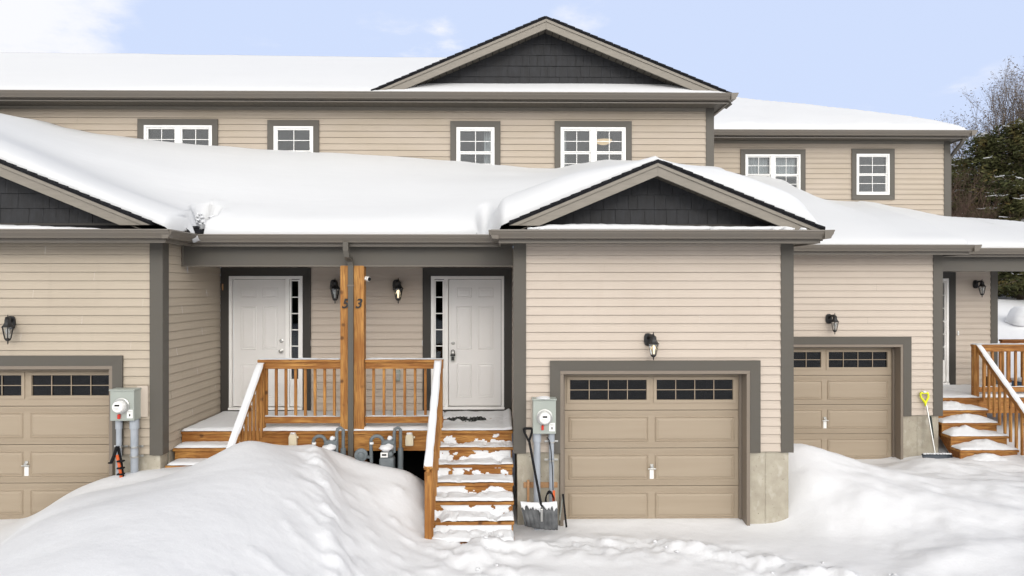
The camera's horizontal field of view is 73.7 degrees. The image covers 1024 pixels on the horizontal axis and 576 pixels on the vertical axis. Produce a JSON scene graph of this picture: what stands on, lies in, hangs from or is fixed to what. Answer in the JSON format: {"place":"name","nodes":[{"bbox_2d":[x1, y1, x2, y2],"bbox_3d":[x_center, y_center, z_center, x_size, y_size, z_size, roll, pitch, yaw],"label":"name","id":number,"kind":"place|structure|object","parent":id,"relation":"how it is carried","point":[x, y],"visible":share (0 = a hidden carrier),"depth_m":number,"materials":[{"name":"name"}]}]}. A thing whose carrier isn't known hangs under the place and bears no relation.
{"place":"outdoors","nodes":[
{"label":"outdoors","id":0,"kind":"place"},
{"bbox_2d":[0,289,1023,575],"bbox_3d":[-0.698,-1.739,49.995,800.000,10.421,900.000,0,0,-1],"label":"snow ground","id":1,"kind":"structure","parent":0,"point":[252,509],"depth_m":7.87,"materials":[{"name":"white snow"}]},
{"bbox_2d":[108,446,124,477],"bbox_3d":[-5.064,2.247,8.786,0.193,0.415,0.167,0,0,-1],"label":"folded tripod","id":2,"kind":"object","parent":1,"relation":"on","point":[120,468],"visible":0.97,"depth_m":8.74,"materials":[{"name":"plastic"}]},
{"bbox_2d":[312,426,345,454],"bbox_3d":[-2.618,2.381,9.360,0.656,0.956,0.210,0,0,-1],"label":"gas meter","id":3,"kind":"object","parent":1,"relation":"on","point":[331,444],"visible":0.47,"depth_m":9.37,"materials":[{"name":"grey metal"}]},
{"bbox_2d":[165,266,513,543],"bbox_3d":[-2.307,1.593,9.569,4.640,3.813,2.658,0,0,-1],"label":"porch","id":4,"kind":"object","parent":1,"relation":"on","point":[462,470],"visible":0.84,"depth_m":9.55,"materials":[{"name":"brown wood"}]},
{"bbox_2d":[289,432,298,444],"bbox_3d":[-3.040,2.101,9.508,0.131,0.188,0.085,0,0,-1],"label":"utility box","id":5,"kind":"object","parent":4,"relation":"attached to","point":[293,436],"visible":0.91,"depth_m":9.48,"materials":[{"name":"beige plastic"}]},
{"bbox_2d":[405,432,414,445],"bbox_3d":[-1.421,2.108,9.530,0.131,0.185,0.089,0,0,-1],"label":"utility box","id":6,"kind":"object","parent":4,"relation":"attached to","point":[409,439],"visible":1,"depth_m":9.50,"materials":[{"name":"beige plastic"}]},
{"bbox_2d":[447,416,485,421],"bbox_3d":[-0.690,1.992,10.351,0.595,0.015,0.480,0,0,-1],"label":"doormat","id":7,"kind":"object","parent":4,"relation":"on","point":[472,419],"visible":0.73,"depth_m":10.38,"materials":[{"name":"black rubber"}]},
{"bbox_2d":[354,426,402,469],"bbox_3d":[-1.829,2.381,9.370,0.656,0.956,0.210,0,0,-1],"label":"gas meter","id":8,"kind":"object","parent":1,"relation":"on","point":[387,447],"visible":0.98,"depth_m":9.36,"materials":[{"name":"grey metal"}]},
{"bbox_2d":[0,16,834,525],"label":"townhouse","id":9,"kind":"structure","parent":1,"relation":"on","point":[694,418],"depth_m":9.31,"materials":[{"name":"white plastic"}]},
{"bbox_2d":[2,315,15,343],"bbox_3d":[-6.542,0.538,8.866,0.147,0.384,0.249,0,0,-30],"label":"wall lantern","id":10,"kind":"object","parent":9,"relation":"attached to","point":[9,322],"depth_m":8.82,"materials":[{"name":"black metal"}]},
{"bbox_2d":[0,225,98,228],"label":"ledge snow","id":11,"kind":"structure","parent":9,"relation":"on","point":[24,227],"depth_m":8.63,"materials":[{"name":"white snow"}]},
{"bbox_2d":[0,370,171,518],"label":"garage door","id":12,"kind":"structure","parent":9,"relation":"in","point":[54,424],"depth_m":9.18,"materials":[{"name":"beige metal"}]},
{"bbox_2d":[109,386,148,474],"bbox_3d":[-4.999,2.294,8.842,0.428,2.013,0.302,0,0,-1],"label":"electric meter","id":13,"kind":"object","parent":9,"relation":"attached to","point":[131,405],"visible":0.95,"depth_m":8.86,"materials":[{"name":"grey metal"}]},
{"bbox_2d":[137,119,220,145],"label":"window","id":14,"kind":"structure","parent":9,"relation":"in","point":[187,131],"depth_m":12.24,"materials":[{"name":"white plastic"}]},
{"bbox_2d":[193,226,201,233],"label":"exposed shingles","id":15,"kind":"object","parent":9,"relation":"part of","point":[197,230],"visible":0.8,"depth_m":9.24,"materials":[{"name":"black"}]},
{"bbox_2d":[233,280,284,405],"bbox_3d":[-4.036,0.877,10.901,0.840,2.026,0.108,0,0,-1],"label":"door","id":16,"kind":"structure","parent":9,"relation":"in","point":[258,305],"depth_m":10.91,"materials":[{"name":"paint"}]},
{"bbox_2d":[267,120,318,152],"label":"window","id":17,"kind":"structure","parent":9,"relation":"in","point":[289,135],"depth_m":12.27,"materials":[{"name":"white plastic"}]},
{"bbox_2d":[329,279,339,302],"bbox_3d":[-2.811,0.045,10.797,0.153,0.404,0.257,0,0,-32],"label":"wall lantern","id":18,"kind":"object","parent":9,"relation":"attached to","point":[334,287],"depth_m":10.75,"materials":[{"name":"black metal"}]},
{"bbox_2d":[0,52,725,92],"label":"roof snow","id":19,"kind":"structure","parent":9,"relation":"on","point":[73,71],"depth_m":13.04,"materials":[{"name":"white snow"}]},
{"bbox_2d":[392,278,403,302],"bbox_3d":[-1.818,0.045,10.811,0.153,0.404,0.257,0,0,-32],"label":"wall lantern","id":20,"kind":"object","parent":9,"relation":"attached to","point":[398,288],"depth_m":10.76,"materials":[{"name":"black metal"}]},
{"bbox_2d":[396,370,399,380],"bbox_3d":[-1.832,1.392,10.878,0.100,0.170,0.069,0,0,-1],"label":"outlet box","id":21,"kind":"object","parent":9,"relation":"attached to","point":[397,375],"visible":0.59,"depth_m":10.85,"materials":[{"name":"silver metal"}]},
{"bbox_2d":[0,113,817,242],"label":"roof snow","id":22,"kind":"structure","parent":9,"relation":"on","point":[180,186],"depth_m":10.09,"materials":[{"name":"white snow"}]},
{"bbox_2d":[195,213,213,225],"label":"broken snow","id":23,"kind":"structure","parent":22,"relation":"on","point":[197,219],"depth_m":9.52,"materials":[{"name":"white snow"}]},
{"bbox_2d":[450,121,499,164],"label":"window","id":24,"kind":"structure","parent":9,"relation":"in","point":[470,141],"depth_m":12.33,"materials":[{"name":"white plastic"}]},
{"bbox_2d":[449,280,500,405],"bbox_3d":[-0.597,0.877,10.945,0.840,2.026,0.115,0,0,-1],"label":"door","id":25,"kind":"structure","parent":9,"relation":"in","point":[474,305],"depth_m":10.96,"materials":[{"name":"paint"}]},
{"bbox_2d":[523,482,557,487],"bbox_3d":[0.380,2.628,9.111,0.454,0.070,0.024,0,0,-1],"label":"wall cleat","id":26,"kind":"object","parent":9,"relation":"attached to","point":[542,484],"depth_m":9.10,"materials":[{"name":"brown wood"}]},
{"bbox_2d":[531,396,557,529],"bbox_3d":[0.433,2.361,8.948,0.359,1.879,0.302,0,0,-1],"label":"electric meter","id":27,"kind":"object","parent":9,"relation":"attached to","point":[543,414],"visible":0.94,"depth_m":8.91,"materials":[{"name":"grey metal"}]},
{"bbox_2d":[545,490,554,501],"bbox_3d":[0.489,2.766,8.890,0.133,0.256,0.050,0,0,-1],"label":"cord coil","id":28,"kind":"object","parent":27,"relation":"hanging from","point":[551,493],"visible":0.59,"depth_m":8.87,"materials":[{"name":"black rubber"}]},
{"bbox_2d":[547,437,552,487],"bbox_3d":[0.492,2.309,8.980,0.033,0.672,0.131,0,0,-37],"label":"cable","id":29,"kind":"object","parent":27,"relation":"attached to","point":[551,462],"visible":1,"depth_m":8.94,"materials":[{"name":"rubber"}]},
{"bbox_2d":[555,121,631,167],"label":"window","id":30,"kind":"structure","parent":9,"relation":"in","point":[575,141],"depth_m":12.36,"materials":[{"name":"white plastic"}]},
{"bbox_2d":[597,132,611,144],"bbox_3d":[1.779,-3.079,13.276,0.336,0.580,0.336,0,0,-1],"label":"ceiling lamp","id":31,"kind":"object","parent":9,"relation":"hanging from","point":[603,137],"visible":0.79,"depth_m":13.21,"materials":[{"name":"brown"}]},
{"bbox_2d":[644,332,658,359],"bbox_3d":[1.840,0.767,9.013,0.143,0.370,0.244,0,0,-30],"label":"wall lantern","id":32,"kind":"object","parent":9,"relation":"attached to","point":[649,339],"depth_m":8.97,"materials":[{"name":"black metal"}]},
{"bbox_2d":[565,375,738,518],"bbox_3d":[1.907,2.186,9.329,2.440,2.060,0.078,0,0,-1],"label":"garage door","id":33,"kind":"structure","parent":9,"relation":"in","point":[637,446],"depth_m":9.32,"materials":[{"name":"beige metal"}]},
{"bbox_2d":[527,224,806,229],"bbox_3d":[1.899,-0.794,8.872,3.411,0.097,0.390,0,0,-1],"label":"ledge snow","id":34,"kind":"structure","parent":9,"relation":"on","point":[597,226],"depth_m":8.70,"materials":[{"name":"white snow"}]},
{"bbox_2d":[527,480,528,501],"bbox_3d":[0.215,2.877,9.077,0.033,0.647,0.037,0,0,-1],"label":"stake","id":35,"kind":"object","parent":1,"relation":"on","point":[527,490],"visible":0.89,"depth_m":9.06,"materials":[{"name":"brown wood"}]},
{"bbox_2d":[520,427,557,529],"bbox_3d":[0.317,2.453,8.753,0.544,1.244,0.340,0,0,33],"label":"snow shovel","id":36,"kind":"object","parent":1,"relation":"on","point":[540,514],"visible":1,"depth_m":8.67,"materials":[{"name":"grey plastic"}]},
{"bbox_2d":[559,494,566,527],"bbox_3d":[0.689,2.911,8.927,0.076,0.400,0.148,0,0,-38],"label":"ice scraper","id":37,"kind":"object","parent":1,"relation":"on","point":[563,500],"visible":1,"depth_m":8.95,"materials":[{"name":"black plastic"}]},
{"bbox_2d":[475,535,896,574],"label":"snow chunks","id":38,"kind":"object","parent":1,"relation":"on","point":[485,537],"visible":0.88,"depth_m":8.04,"materials":[{"name":"white snow"}]},
{"bbox_2d":[714,129,1023,459],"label":"townhouse","id":39,"kind":"structure","parent":1,"relation":"on","point":[880,359],"depth_m":12.10,"materials":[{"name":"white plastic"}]},
{"bbox_2d":[728,149,805,191],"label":"window","id":40,"kind":"structure","parent":39,"relation":"in","point":[788,165],"depth_m":15.14,"materials":[{"name":"white plastic"}]},
{"bbox_2d":[826,314,838,333],"bbox_3d":[5.535,0.615,11.785,0.143,0.370,0.244,0,0,-30],"label":"wall lantern","id":41,"kind":"object","parent":39,"relation":"attached to","point":[829,319],"depth_m":11.74,"materials":[{"name":"black metal"}]},
{"bbox_2d":[714,97,965,129],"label":"roof snow","id":42,"kind":"structure","parent":39,"relation":"on","point":[742,113],"depth_m":15.24,"materials":[{"name":"white snow"}]},
{"bbox_2d":[794,348,891,458],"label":"garage door","id":43,"kind":"structure","parent":39,"relation":"in","point":[845,394],"depth_m":12.10,"materials":[{"name":"beige metal"}]},
{"bbox_2d":[828,149,894,199],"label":"window","id":44,"kind":"structure","parent":39,"relation":"in","point":[873,170],"depth_m":15.16,"materials":[{"name":"white plastic"}]},
{"bbox_2d":[743,175,1023,247],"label":"roof snow","id":45,"kind":"structure","parent":39,"relation":"on","point":[858,222],"depth_m":12.55,"materials":[{"name":"white snow"}]},
{"bbox_2d":[973,280,986,296],"bbox_3d":[9.345,0.005,13.639,0.142,0.365,0.242,0,0,-29],"label":"wall lantern","id":46,"kind":"object","parent":39,"relation":"attached to","point":[976,282],"depth_m":13.60,"materials":[{"name":"black metal"}]},
{"bbox_2d":[919,391,952,458],"bbox_3d":[7.249,2.464,11.715,0.526,1.356,0.370,0,0,-1],"label":"snow shovel","id":47,"kind":"object","parent":1,"relation":"on","point":[935,455],"visible":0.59,"depth_m":11.70,"materials":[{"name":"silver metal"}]},
{"bbox_2d":[951,155,978,209],"bbox_3d":[19.638,-2.588,30.023,6.061,6.507,5.675,0,0,-11],"label":"evergreen tree","id":48,"kind":"object","parent":1,"relation":"on","point":[954,164],"visible":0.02,"depth_m":29.86,"materials":[{"name":"green plant"}]},
{"bbox_2d":[934,106,1003,166],"bbox_3d":[21.653,-4.024,31.745,5.202,9.007,5.122,0,0,-22],"label":"bare tree","id":49,"kind":"object","parent":1,"relation":"on","point":[955,144],"visible":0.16,"depth_m":30.89,"materials":[{"name":"grey plant"}]},
{"bbox_2d":[951,166,1008,219],"bbox_3d":[17.433,-2.252,26.654,3.767,5.243,3.148,0,0,-1],"label":"shrub","id":50,"kind":"object","parent":1,"relation":"on","point":[966,205],"visible":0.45,"depth_m":26.39,"materials":[{"name":"plant"}]},
{"bbox_2d":[938,339,1023,460],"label":"porch","id":51,"kind":"object","parent":1,"relation":"on","point":[967,428],"visible":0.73,"depth_m":12.03,"materials":[{"name":"brown wood"}]},
{"bbox_2d":[1011,377,1021,385],"bbox_3d":[9.950,1.849,13.115,0.490,0.221,0.370,0,0,-1],"label":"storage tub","id":52,"kind":"object","parent":51,"relation":"on","point":[1019,381],"visible":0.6,"depth_m":13.12,"materials":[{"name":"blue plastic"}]},
{"bbox_2d":[951,132,1023,296],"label":"evergreen tree","id":53,"kind":"object","parent":1,"relation":"on","point":[984,157],"visible":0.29,"depth_m":27.91,"materials":[{"name":"green plant"}]},
{"bbox_2d":[951,166,1023,218],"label":"shrub","id":54,"kind":"object","parent":1,"relation":"on","point":[952,201],"visible":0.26,"depth_m":27.36,"materials":[{"name":"plant"}]},
{"bbox_2d":[954,201,1023,220],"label":"shrub","id":55,"kind":"object","parent":1,"relation":"on","point":[987,214],"visible":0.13,"depth_m":25.93,"materials":[{"name":"plant"}]},
{"bbox_2d":[955,56,1023,297],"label":"bare tree","id":56,"kind":"object","parent":1,"relation":"on","point":[1015,112],"visible":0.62,"depth_m":29.68,"materials":[{"name":"grey plant"}]},
{"bbox_2d":[959,118,1023,299],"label":"evergreen tree","id":57,"kind":"object","parent":1,"relation":"on","point":[1014,132],"visible":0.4,"depth_m":27.09,"materials":[{"name":"green plant"}]},
{"bbox_2d":[998,204,1023,296],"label":"evergreen tree","id":58,"kind":"object","parent":1,"relation":"on","point":[1011,280],"visible":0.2,"depth_m":25.46,"materials":[{"name":"green plant"}]},
{"bbox_2d":[1005,306,1023,325],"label":"snow mound","id":59,"kind":"object","parent":1,"relation":"on","point":[1015,316],"visible":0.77,"depth_m":22.09,"materials":[{"name":"white snow"}]},
{"bbox_2d":[0,0,1023,274],"label":"sky","id":60,"kind":"structure","parent":0,"point":[914,58],"materials":[{"name":"blue"}]}
]}

